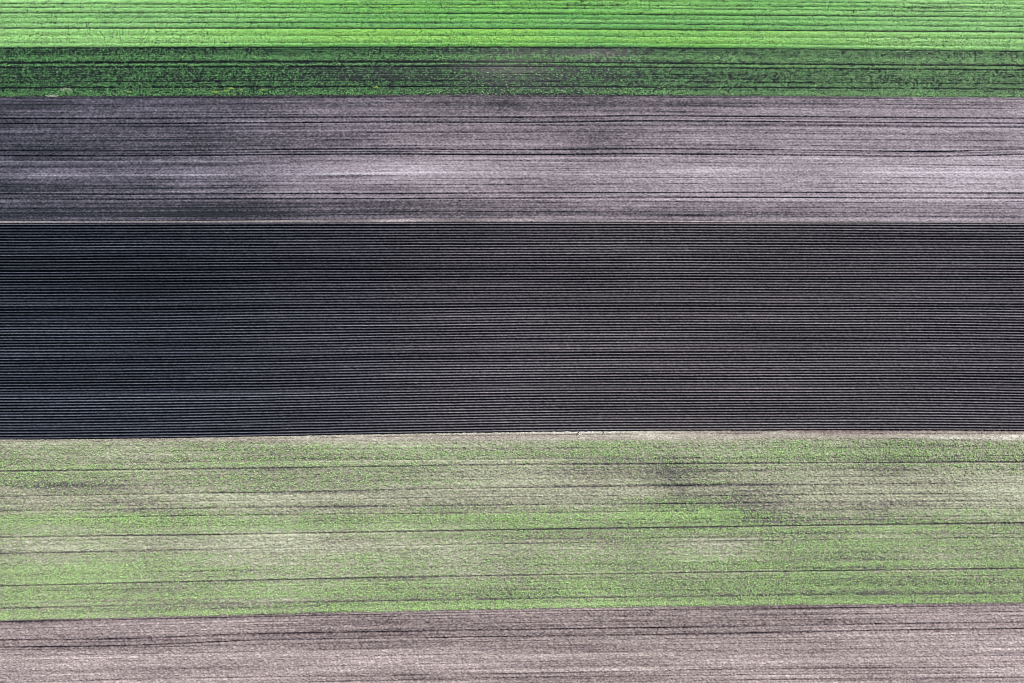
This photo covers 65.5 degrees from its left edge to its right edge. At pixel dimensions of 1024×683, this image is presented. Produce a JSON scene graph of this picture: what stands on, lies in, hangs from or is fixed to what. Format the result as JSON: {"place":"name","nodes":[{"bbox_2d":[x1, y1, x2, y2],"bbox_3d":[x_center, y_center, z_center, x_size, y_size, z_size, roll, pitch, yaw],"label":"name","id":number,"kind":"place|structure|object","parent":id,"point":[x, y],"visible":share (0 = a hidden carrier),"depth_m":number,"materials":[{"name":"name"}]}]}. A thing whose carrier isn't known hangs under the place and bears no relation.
{"place":"outdoors","nodes":[
{"label":"outdoors","id":0,"kind":"place"},
{"bbox_2d":[0,222,1023,439],"bbox_3d":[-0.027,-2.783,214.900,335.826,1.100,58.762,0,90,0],"label":"ridged field","id":1,"kind":"structure","parent":0,"point":[145,330],"depth_m":214.90,"materials":[{"name":"soil"}]},
{"bbox_2d":[0,438,1023,619],"bbox_3d":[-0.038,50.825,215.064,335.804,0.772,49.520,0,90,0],"label":"seedling field","id":2,"kind":"structure","parent":0,"point":[926,490],"depth_m":215.00,"materials":[{"name":"green plant"}]},
{"bbox_2d":[0,94,1023,221],"bbox_3d":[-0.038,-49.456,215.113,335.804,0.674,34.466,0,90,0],"label":"ploughed field","id":3,"kind":"structure","parent":0,"point":[555,157],"depth_m":215.00,"materials":[{"name":"soil"}]},
{"bbox_2d":[0,602,1023,682],"bbox_3d":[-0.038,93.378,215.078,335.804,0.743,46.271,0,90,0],"label":"harrowed field","id":4,"kind":"structure","parent":0,"point":[910,643],"depth_m":215.00,"materials":[{"name":"soil"}]},
{"bbox_2d":[0,46,1023,97],"bbox_3d":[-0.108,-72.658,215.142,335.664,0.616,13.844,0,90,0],"label":"sparse field","id":5,"kind":"structure","parent":0,"point":[493,68],"depth_m":215.00,"materials":[{"name":"green plant"}]},
{"bbox_2d":[0,0,1023,50],"bbox_3d":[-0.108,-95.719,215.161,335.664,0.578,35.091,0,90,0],"label":"leafy field","id":6,"kind":"structure","parent":0,"point":[560,30],"depth_m":215.00,"materials":[{"name":"plant"}]},
{"bbox_2d":[0,430,1023,441],"bbox_3d":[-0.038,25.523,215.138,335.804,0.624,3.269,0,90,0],"label":"grass verge","id":7,"kind":"object","parent":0,"point":[996,435],"depth_m":214.97,"materials":[{"name":"plant"}]},
{"bbox_2d":[0,219,1023,223],"bbox_3d":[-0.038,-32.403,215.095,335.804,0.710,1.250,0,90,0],"label":"soil margin","id":8,"kind":"object","parent":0,"point":[442,220],"visible":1,"depth_m":214.91,"materials":[{"name":"grey soil"}]}
]}

